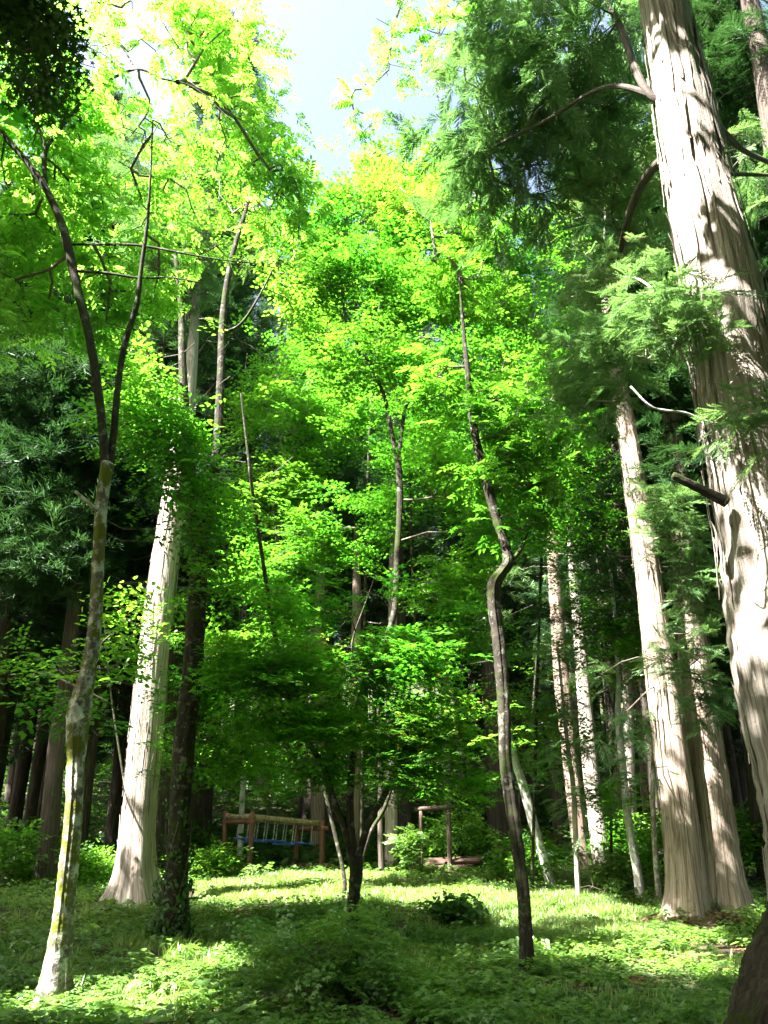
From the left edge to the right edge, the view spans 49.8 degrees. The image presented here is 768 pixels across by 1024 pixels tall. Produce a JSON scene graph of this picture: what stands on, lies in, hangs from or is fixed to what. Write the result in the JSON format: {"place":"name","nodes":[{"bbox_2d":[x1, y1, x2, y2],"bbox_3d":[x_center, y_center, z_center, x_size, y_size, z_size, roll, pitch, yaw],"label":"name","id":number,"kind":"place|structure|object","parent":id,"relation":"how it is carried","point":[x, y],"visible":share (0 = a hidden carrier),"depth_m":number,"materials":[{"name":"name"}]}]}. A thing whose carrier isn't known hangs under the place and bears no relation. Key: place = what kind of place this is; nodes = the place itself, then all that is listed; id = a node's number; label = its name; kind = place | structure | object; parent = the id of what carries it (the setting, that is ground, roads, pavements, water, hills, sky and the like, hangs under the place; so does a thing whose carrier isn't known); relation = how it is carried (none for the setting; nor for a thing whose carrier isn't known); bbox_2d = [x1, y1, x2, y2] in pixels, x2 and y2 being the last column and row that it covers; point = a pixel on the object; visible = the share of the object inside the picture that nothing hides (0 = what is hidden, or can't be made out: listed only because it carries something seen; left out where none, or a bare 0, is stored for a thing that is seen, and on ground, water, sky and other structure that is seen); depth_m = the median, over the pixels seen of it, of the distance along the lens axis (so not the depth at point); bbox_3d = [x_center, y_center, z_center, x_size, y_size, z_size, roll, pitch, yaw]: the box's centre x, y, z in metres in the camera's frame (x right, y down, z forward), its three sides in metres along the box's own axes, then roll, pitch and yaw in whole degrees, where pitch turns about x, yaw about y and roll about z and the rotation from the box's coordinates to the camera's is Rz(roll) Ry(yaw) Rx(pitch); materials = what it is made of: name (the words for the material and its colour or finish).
{"place":"outdoors","nodes":[
{"label":"outdoors","id":0,"kind":"place"},
{"bbox_2d":[0,865,765,1023],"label":"grass","id":1,"kind":"structure","parent":0,"point":[179,998],"depth_m":10.54,"materials":[{"name":"green plant"}]},
{"bbox_2d":[0,676,766,1023],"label":"ground","id":2,"kind":"structure","parent":0,"point":[728,948],"depth_m":16.46,"materials":[{"name":"green plant"}]},
{"bbox_2d":[0,105,31,133],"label":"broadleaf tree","id":3,"kind":"object","parent":2,"relation":"on","point":[16,117],"visible":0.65,"depth_m":9.64,"materials":[{"name":"green plant"}]},
{"bbox_2d":[0,816,61,882],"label":"leafy bush","id":4,"kind":"object","parent":2,"relation":"on","point":[21,837],"visible":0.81,"depth_m":19.98,"materials":[{"name":"green plant"}]},
{"bbox_2d":[0,324,93,845],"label":"cedar tree","id":5,"kind":"object","parent":2,"relation":"on","point":[19,786],"visible":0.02,"depth_m":29.45,"materials":[{"name":"green plant"}]},
{"bbox_2d":[0,0,97,130],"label":"overhanging branch","id":6,"kind":"object","parent":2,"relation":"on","point":[21,23],"visible":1,"depth_m":3.36,"materials":[{"name":"green plant"}]},
{"bbox_2d":[0,232,102,799],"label":"cedar tree","id":7,"kind":"object","parent":2,"relation":"on","point":[2,772],"depth_m":32.26,"materials":[{"name":"green plant"}]},
{"bbox_2d":[0,415,122,855],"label":"cedar tree","id":8,"kind":"object","parent":2,"relation":"on","point":[38,758],"visible":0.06,"depth_m":28.08,"materials":[{"name":"green plant"}]},
{"bbox_2d":[6,604,121,840],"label":"cedar tree","id":9,"kind":"object","parent":2,"relation":"on","point":[40,799],"depth_m":35.03,"materials":[{"name":"green plant"}]},
{"bbox_2d":[0,70,155,749],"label":"cedar tree","id":10,"kind":"object","parent":2,"relation":"on","point":[4,711],"visible":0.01,"depth_m":25.14,"materials":[{"name":"green plant"}]},
{"bbox_2d":[0,314,156,882],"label":"cedar tree","id":11,"kind":"object","parent":2,"relation":"on","point":[35,504],"visible":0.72,"depth_m":22.34,"materials":[{"name":"green plant"}]},
{"bbox_2d":[0,67,162,710],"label":"cedar tree","id":12,"kind":"object","parent":2,"relation":"on","point":[6,626],"visible":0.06,"depth_m":24.61,"materials":[{"name":"green plant"}]},
{"bbox_2d":[51,838,116,886],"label":"leafy bush","id":13,"kind":"object","parent":2,"relation":"on","point":[99,873],"visible":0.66,"depth_m":19.32,"materials":[{"name":"green plant"}]},
{"bbox_2d":[0,576,184,784],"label":"broadleaf tree","id":14,"kind":"object","parent":2,"relation":"on","point":[127,655],"visible":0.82,"depth_m":15.86,"materials":[{"name":"green plant"}]},
{"bbox_2d":[0,235,220,869],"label":"cedar tree","id":15,"kind":"object","parent":2,"relation":"on","point":[90,756],"visible":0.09,"depth_m":24.46,"materials":[{"name":"green plant"}]},
{"bbox_2d":[27,318,224,857],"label":"cedar tree","id":16,"kind":"object","parent":2,"relation":"on","point":[114,807],"visible":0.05,"depth_m":26.67,"materials":[{"name":"green plant"}]},
{"bbox_2d":[57,81,252,910],"bbox_3d":[-6.484,-1.812,20.729,5.411,21.689,5.265,0,-21,0],"label":"cedar tree","id":17,"kind":"object","parent":2,"relation":"on","point":[135,874],"visible":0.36,"depth_m":19.07,"materials":[{"name":"green plant"}]},
{"bbox_2d":[0,0,335,1004],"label":"broadleaf tree","id":18,"kind":"object","parent":2,"relation":"on","point":[38,188],"visible":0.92,"depth_m":12.72,"materials":[{"name":"green plant"}]},
{"bbox_2d":[62,150,274,826],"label":"cedar tree","id":19,"kind":"object","parent":2,"relation":"on","point":[157,343],"visible":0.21,"depth_m":25.37,"materials":[{"name":"green plant"}]},
{"bbox_2d":[57,231,286,750],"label":"cedar tree","id":20,"kind":"object","parent":2,"relation":"on","point":[114,693],"visible":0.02,"depth_m":28.00,"materials":[{"name":"green plant"}]},
{"bbox_2d":[85,7,299,867],"bbox_3d":[-6.710,-5.570,29.939,7.695,34.962,7.877,20,-30,-41],"label":"cedar tree","id":21,"kind":"object","parent":2,"relation":"on","point":[162,810],"visible":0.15,"depth_m":28.44,"materials":[{"name":"green plant"}]},
{"bbox_2d":[161,834,257,878],"bbox_3d":[-4.503,8.897,21.137,2.386,1.338,2.138,-12,-24,29],"label":"leafy bush","id":22,"kind":"object","parent":2,"relation":"on","point":[204,862],"visible":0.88,"depth_m":20.89,"materials":[{"name":"green plant"}]},
{"bbox_2d":[55,107,374,939],"bbox_3d":[-2.856,-1.456,15.519,5.637,17.594,5.046,0,-21,0],"label":"broadleaf tree","id":23,"kind":"object","parent":2,"relation":"on","point":[163,427],"visible":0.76,"depth_m":14.14,"materials":[{"name":"green plant"}]},
{"bbox_2d":[145,530,206,943],"bbox_3d":[-3.141,3.490,13.314,0.907,7.029,0.887,0,-21,0],"label":"ivy vine","id":24,"kind":"object","parent":23,"relation":"attached to","point":[153,922],"visible":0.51,"depth_m":12.37,"materials":[{"name":"green plant"}]},
{"bbox_2d":[122,224,309,847],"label":"cedar tree","id":25,"kind":"object","parent":2,"relation":"on","point":[197,809],"visible":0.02,"depth_m":31.73,"materials":[{"name":"green plant"}]},
{"bbox_2d":[130,594,324,797],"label":"maple tree","id":26,"kind":"object","parent":2,"relation":"on","point":[212,760],"visible":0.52,"depth_m":15.91,"materials":[{"name":"green plant"}]},
{"bbox_2d":[215,613,284,863],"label":"young tree","id":27,"kind":"object","parent":2,"relation":"on","point":[240,842],"visible":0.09,"depth_m":25.95,"materials":[{"name":"green plant"}]},
{"bbox_2d":[203,191,306,848],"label":"cedar tree","id":28,"kind":"object","parent":2,"relation":"on","point":[208,803],"visible":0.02,"depth_m":38.96,"materials":[{"name":"green plant"}]},
{"bbox_2d":[221,811,329,871],"bbox_3d":[-3.072,9.468,23.405,2.862,1.918,1.361,11,-24,-26],"label":"play frame","id":29,"kind":"object","parent":2,"relation":"on","point":[252,818],"visible":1,"depth_m":23.48,"materials":[{"name":"brown wood"}]},
{"bbox_2d":[238,258,317,792],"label":"cedar tree","id":30,"kind":"object","parent":2,"relation":"on","point":[259,782],"visible":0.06,"depth_m":58.17,"materials":[{"name":"green plant"}]},
{"bbox_2d":[205,342,368,895],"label":"maple tree","id":31,"kind":"object","parent":2,"relation":"on","point":[303,559],"visible":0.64,"depth_m":21.17,"materials":[{"name":"green plant"}]},
{"bbox_2d":[227,354,381,818],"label":"cedar tree","id":32,"kind":"object","parent":2,"relation":"on","point":[300,805],"visible":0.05,"depth_m":42.01,"materials":[{"name":"green plant"}]},
{"bbox_2d":[223,894,413,1021],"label":"maple sapling","id":33,"kind":"object","parent":2,"relation":"on","point":[345,952],"visible":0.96,"depth_m":7.70,"materials":[{"name":"green plant"}]},
{"bbox_2d":[266,346,370,861],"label":"cedar tree","id":34,"kind":"object","parent":2,"relation":"on","point":[318,809],"visible":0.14,"depth_m":29.52,"materials":[{"name":"green plant"}]},
{"bbox_2d":[268,227,376,835],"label":"cedar tree","id":35,"kind":"object","parent":2,"relation":"on","point":[306,802],"visible":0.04,"depth_m":40.55,"materials":[{"name":"green plant"}]},
{"bbox_2d":[247,220,409,857],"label":"cedar tree","id":36,"kind":"object","parent":2,"relation":"on","point":[381,609],"visible":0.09,"depth_m":34.24,"materials":[{"name":"green plant"}]},
{"bbox_2d":[299,340,412,789],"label":"cedar tree","id":37,"kind":"object","parent":2,"relation":"on","point":[379,623],"visible":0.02,"depth_m":50.96,"materials":[{"name":"green plant"}]},
{"bbox_2d":[314,436,407,863],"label":"cedar tree","id":38,"kind":"object","parent":2,"relation":"on","point":[356,586],"visible":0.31,"depth_m":27.79,"materials":[{"name":"green plant"}]},
{"bbox_2d":[310,925,428,1007],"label":"maple sapling","id":39,"kind":"object","parent":2,"relation":"on","point":[389,969],"visible":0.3,"depth_m":8.07,"materials":[{"name":"green plant"}]},
{"bbox_2d":[4,925,738,1023],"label":"fallen twigs","id":40,"kind":"object","parent":2,"relation":"on","point":[376,1008],"visible":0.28,"depth_m":8.74,"materials":[{"name":"brown plant"}]},
{"bbox_2d":[336,625,412,872],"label":"young tree","id":41,"kind":"object","parent":2,"relation":"on","point":[380,849],"visible":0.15,"depth_m":22.64,"materials":[{"name":"green plant"}]},
{"bbox_2d":[0,934,749,1023],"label":"broad leaved herbs","id":42,"kind":"object","parent":2,"relation":"on","point":[67,1012],"visible":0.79,"depth_m":7.63,"materials":[{"name":"green plant"}]},
{"bbox_2d":[0,713,754,872],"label":"undergrowth","id":43,"kind":"object","parent":2,"relation":"on","point":[277,857],"visible":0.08,"depth_m":37.17,"materials":[{"name":"green plant"}]},
{"bbox_2d":[12,938,745,1023],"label":"dead leaves","id":44,"kind":"object","parent":2,"relation":"on","point":[574,985],"visible":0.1,"depth_m":8.96,"materials":[{"name":"plant"}]},
{"bbox_2d":[329,0,429,153],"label":"overhanging branch","id":45,"kind":"object","parent":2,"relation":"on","point":[390,55],"visible":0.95,"depth_m":13.85,"materials":[{"name":"green plant"}]},
{"bbox_2d":[230,169,528,878],"bbox_3d":[0.045,-0.633,24.190,9.587,21.640,4.641,0,-21,0],"label":"maple tree","id":46,"kind":"object","parent":2,"relation":"on","point":[315,323],"visible":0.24,"depth_m":25.63,"materials":[{"name":"green plant"}]},
{"bbox_2d":[174,125,591,930],"bbox_3d":[0.586,-1.089,15.360,8.322,16.953,6.189,0,-21,0],"label":"maple tree","id":47,"kind":"object","parent":2,"relation":"on","point":[288,721],"visible":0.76,"depth_m":13.96,"materials":[{"name":"green plant"}]},
{"bbox_2d":[0,828,766,1023],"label":"ground herbs","id":48,"kind":"object","parent":2,"relation":"on","point":[527,992],"visible":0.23,"depth_m":10.62,"materials":[{"name":"green plant"}]},
{"bbox_2d":[0,859,766,1023],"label":"ground seedlings","id":49,"kind":"object","parent":2,"relation":"on","point":[717,984],"visible":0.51,"depth_m":8.88,"materials":[{"name":"green plant"}]},
{"bbox_2d":[336,387,443,868],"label":"cedar tree","id":50,"kind":"object","parent":2,"relation":"on","point":[391,812],"visible":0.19,"depth_m":26.95,"materials":[{"name":"green plant"}]},
{"bbox_2d":[314,239,466,854],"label":"cedar tree","id":51,"kind":"object","parent":2,"relation":"on","point":[403,820],"visible":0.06,"depth_m":32.24,"materials":[{"name":"green plant"}]},
{"bbox_2d":[313,255,479,685],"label":"cedar tree","id":52,"kind":"object","parent":2,"relation":"on","point":[380,599],"visible":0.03,"depth_m":38.36,"materials":[{"name":"green plant"}]},
{"bbox_2d":[381,822,437,874],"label":"leafy bush","id":53,"kind":"object","parent":2,"relation":"on","point":[409,840],"visible":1,"depth_m":22.02,"materials":[{"name":"green plant"}]},
{"bbox_2d":[286,347,544,903],"bbox_3d":[0.608,1.920,19.316,6.005,13.713,4.586,0,-21,0],"label":"maple tree","id":54,"kind":"object","parent":2,"relation":"on","point":[458,575],"visible":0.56,"depth_m":19.67,"materials":[{"name":"green plant"}]},
{"bbox_2d":[414,805,453,871],"bbox_3d":[1.420,9.226,23.017,1.128,2.054,0.151,0,-21,0],"label":"bar frame","id":55,"kind":"object","parent":2,"relation":"on","point":[420,810],"visible":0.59,"depth_m":23.15,"materials":[{"name":"brown wood"}]},
{"bbox_2d":[193,868,683,938],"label":"clearing grass","id":56,"kind":"structure","parent":2,"relation":"on","point":[575,902],"depth_m":17.38,"materials":[{"name":"green plant"}]},
{"bbox_2d":[406,575,488,835],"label":"cedar tree","id":57,"kind":"object","parent":2,"relation":"on","point":[437,618],"visible":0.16,"depth_m":32.48,"materials":[{"name":"green plant"}]},
{"bbox_2d":[404,393,502,800],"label":"cedar tree","id":58,"kind":"object","parent":2,"relation":"on","point":[464,751],"visible":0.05,"depth_m":48.13,"materials":[{"name":"green plant"}]},
{"bbox_2d":[413,891,498,930],"bbox_3d":[1.288,7.077,14.595,1.559,0.751,1.537,0,-21,0],"label":"leafy plant","id":59,"kind":"object","parent":2,"relation":"on","point":[457,909],"visible":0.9,"depth_m":14.31,"materials":[{"name":"green plant"}]},
{"bbox_2d":[412,798,509,869],"bbox_3d":[2.079,9.861,25.216,2.975,2.270,3.313,8,-22,-20],"label":"leafy bush","id":60,"kind":"object","parent":2,"relation":"on","point":[469,823],"visible":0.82,"depth_m":24.74,"materials":[{"name":"green plant"}]},
{"bbox_2d":[415,129,537,850],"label":"cedar tree","id":61,"kind":"object","parent":2,"relation":"on","point":[496,818],"visible":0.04,"depth_m":32.10,"materials":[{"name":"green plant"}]},
{"bbox_2d":[411,424,549,819],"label":"cedar tree","id":62,"kind":"object","parent":2,"relation":"on","point":[458,682],"visible":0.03,"depth_m":40.99,"materials":[{"name":"green plant"}]},
{"bbox_2d":[359,144,611,973],"bbox_3d":[1.472,-0.585,12.872,3.826,14.142,3.934,0,-21,0],"label":"broadleaf tree","id":63,"kind":"object","parent":2,"relation":"on","point":[530,454],"visible":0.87,"depth_m":12.23,"materials":[{"name":"green plant"}]},
{"bbox_2d":[439,505,550,753],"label":"cedar tree","id":64,"kind":"object","parent":2,"relation":"on","point":[475,680],"visible":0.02,"depth_m":44.65,"materials":[{"name":"green plant"}]},
{"bbox_2d":[440,270,564,835],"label":"cedar tree","id":65,"kind":"object","parent":2,"relation":"on","point":[522,812],"visible":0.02,"depth_m":37.26,"materials":[{"name":"green plant"}]},
{"bbox_2d":[437,547,587,885],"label":"leaning tree","id":66,"kind":"object","parent":2,"relation":"on","point":[526,799],"visible":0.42,"depth_m":20.43,"materials":[{"name":"green plant"}]},
{"bbox_2d":[477,825,580,884],"bbox_3d":[3.578,8.488,20.408,2.586,1.493,2.244,-6,-22,16],"label":"leafy bush","id":67,"kind":"object","parent":2,"relation":"on","point":[527,841],"visible":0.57,"depth_m":20.23,"materials":[{"name":"green plant"}]},
{"bbox_2d":[462,635,595,834],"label":"broadleaf tree","id":68,"kind":"object","parent":2,"relation":"on","point":[528,768],"visible":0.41,"depth_m":21.79,"materials":[{"name":"green plant"}]},
{"bbox_2d":[451,297,620,855],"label":"cedar tree","id":69,"kind":"object","parent":2,"relation":"on","point":[555,795],"visible":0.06,"depth_m":33.75,"materials":[{"name":"green plant"}]},
{"bbox_2d":[476,392,607,871],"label":"cedar tree","id":70,"kind":"object","parent":2,"relation":"on","point":[582,818],"visible":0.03,"depth_m":25.06,"materials":[{"name":"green plant"}]},
{"bbox_2d":[496,936,589,968],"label":"leafy plant","id":71,"kind":"object","parent":2,"relation":"on","point":[536,947],"visible":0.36,"depth_m":10.51,"materials":[{"name":"green plant"}]},
{"bbox_2d":[469,304,617,890],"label":"broadleaf tree","id":72,"kind":"object","parent":2,"relation":"on","point":[564,533],"visible":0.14,"depth_m":21.16,"materials":[{"name":"green plant"}]},
{"bbox_2d":[489,266,614,840],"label":"cedar tree","id":73,"kind":"object","parent":2,"relation":"on","point":[533,572],"visible":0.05,"depth_m":33.74,"materials":[{"name":"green plant"}]},
{"bbox_2d":[520,364,617,872],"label":"cedar tree","id":74,"kind":"object","parent":2,"relation":"on","point":[593,815],"visible":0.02,"depth_m":23.37,"materials":[{"name":"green plant"}]},
{"bbox_2d":[497,617,651,894],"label":"young cedar","id":75,"kind":"object","parent":2,"relation":"on","point":[561,713],"visible":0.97,"depth_m":18.93,"materials":[{"name":"green plant"}]},
{"bbox_2d":[383,0,767,1023],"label":"cedar tree","id":76,"kind":"object","parent":2,"relation":"on","point":[707,314],"visible":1,"depth_m":8.06,"materials":[{"name":"green plant"}]},
{"bbox_2d":[511,299,679,855],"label":"cedar tree","id":77,"kind":"object","parent":2,"relation":"on","point":[608,699],"visible":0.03,"depth_m":29.36,"materials":[{"name":"green plant"}]},
{"bbox_2d":[515,436,677,896],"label":"pale tree","id":78,"kind":"object","parent":2,"relation":"on","point":[616,641],"visible":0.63,"depth_m":19.55,"materials":[{"name":"green plant"}]},
{"bbox_2d":[575,866,628,895],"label":"leafy bush","id":79,"kind":"object","parent":2,"relation":"on","point":[605,886],"visible":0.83,"depth_m":17.99,"materials":[{"name":"green plant"}]},
{"bbox_2d":[554,800,663,866],"bbox_3d":[6.560,9.155,23.379,3.234,1.973,3.178,0,-21,0],"label":"leafy bush","id":80,"kind":"object","parent":2,"relation":"on","point":[618,839],"visible":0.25,"depth_m":22.93,"materials":[{"name":"green plant"}]},
{"bbox_2d":[567,646,662,865],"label":"broadleaf tree","id":81,"kind":"object","parent":2,"relation":"on","point":[621,817],"visible":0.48,"depth_m":20.30,"materials":[{"name":"green plant"}]},
{"bbox_2d":[515,183,715,863],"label":"cedar tree","id":82,"kind":"object","parent":2,"relation":"on","point":[641,703],"visible":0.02,"depth_m":26.16,"materials":[{"name":"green plant"}]},
{"bbox_2d":[583,842,650,892],"bbox_3d":[5.228,8.106,18.775,1.566,1.198,1.645,0,-21,0],"label":"leafy bush","id":83,"kind":"object","parent":2,"relation":"on","point":[620,873],"visible":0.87,"depth_m":18.66,"materials":[{"name":"green plant"}]},
{"bbox_2d":[511,142,728,681],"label":"cedar tree","id":84,"kind":"object","parent":2,"relation":"on","point":[556,633],"visible":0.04,"depth_m":22.33,"materials":[{"name":"green plant"}]},
{"bbox_2d":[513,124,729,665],"bbox_3d":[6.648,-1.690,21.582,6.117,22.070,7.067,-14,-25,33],"label":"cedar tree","id":85,"kind":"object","parent":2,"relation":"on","point":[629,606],"visible":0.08,"depth_m":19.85,"materials":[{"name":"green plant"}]},
{"bbox_2d":[609,447,637,854],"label":"cedar tree","id":86,"kind":"object","parent":2,"relation":"on","point":[630,751],"depth_m":27.76,"materials":[{"name":"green plant"}]},
{"bbox_2d":[517,22,758,922],"bbox_3d":[6.281,-2.574,18.730,5.990,22.022,6.293,0,-21,0],"label":"cedar tree","id":87,"kind":"object","parent":2,"relation":"on","point":[703,863],"visible":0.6,"depth_m":15.33,"materials":[{"name":"beige plant"}]},
{"bbox_2d":[613,812,664,876],"bbox_3d":[7.335,8.772,21.763,2.633,1.723,2.519,0,-21,0],"label":"leafy bush","id":88,"kind":"object","parent":2,"relation":"on","point":[650,855],"visible":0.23,"depth_m":21.57,"materials":[{"name":"green plant"}]},
{"bbox_2d":[597,601,735,902],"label":"slim tree","id":89,"kind":"object","parent":2,"relation":"on","point":[658,889],"visible":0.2,"depth_m":17.87,"materials":[{"name":"grey plant"}]},
{"bbox_2d":[574,0,766,601],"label":"cedar tree","id":90,"kind":"object","parent":2,"relation":"on","point":[734,158],"visible":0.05,"depth_m":18.20,"materials":[{"name":"green plant"}]},
{"bbox_2d":[632,529,745,852],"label":"cedar tree","id":91,"kind":"object","parent":2,"relation":"on","point":[729,749],"visible":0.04,"depth_m":29.69,"materials":[{"name":"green plant"}]},
{"bbox_2d":[637,912,753,938],"bbox_3d":[5.607,7.128,14.401,2.783,0.480,2.370,10,-23,-25],"label":"root mound","id":92,"kind":"object","parent":2,"relation":"on","point":[710,925],"visible":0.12,"depth_m":13.67,"materials":[{"name":"green plant"}]},
{"bbox_2d":[619,899,756,932],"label":"ground herbs","id":93,"kind":"object","parent":92,"relation":"on","point":[659,915],"visible":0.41,"depth_m":13.91,"materials":[{"name":"green plant"}]},
{"bbox_2d":[639,909,755,937],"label":"dead leaves","id":94,"kind":"object","parent":2,"relation":"on","point":[707,914],"visible":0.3,"depth_m":13.82,"materials":[{"name":"plant"}]},
{"bbox_2d":[646,0,767,361],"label":"cedar tree","id":95,"kind":"object","parent":2,"relation":"on","point":[737,81],"visible":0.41,"depth_m":17.20,"materials":[{"name":"green plant"}]},
{"bbox_2d":[698,479,765,881],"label":"cedar tree","id":96,"kind":"object","parent":2,"relation":"on","point":[755,815],"visible":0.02,"depth_m":20.84,"materials":[{"name":"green plant"}]},
{"bbox_2d":[718,904,765,936],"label":"leafy plant","id":97,"kind":"object","parent":2,"relation":"on","point":[753,922],"visible":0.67,"depth_m":13.33,"materials":[{"name":"green plant"}]},
{"bbox_2d":[734,797,764,878],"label":"leafy bush","id":98,"kind":"object","parent":2,"relation":"on","point":[747,838],"visible":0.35,"depth_m":20.46,"materials":[{"name":"green plant"}]},
{"bbox_2d":[0,0,767,666],"label":"sky","id":99,"kind":"structure","parent":0,"point":[329,38],"materials":[{"name":"white"}]},
{"bbox_2d":[397,0,485,94],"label":"overhanging branch","id":100,"kind":"object","parent":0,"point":[411,28],"visible":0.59,"depth_m":13.65,"materials":[{"name":"green plant"}]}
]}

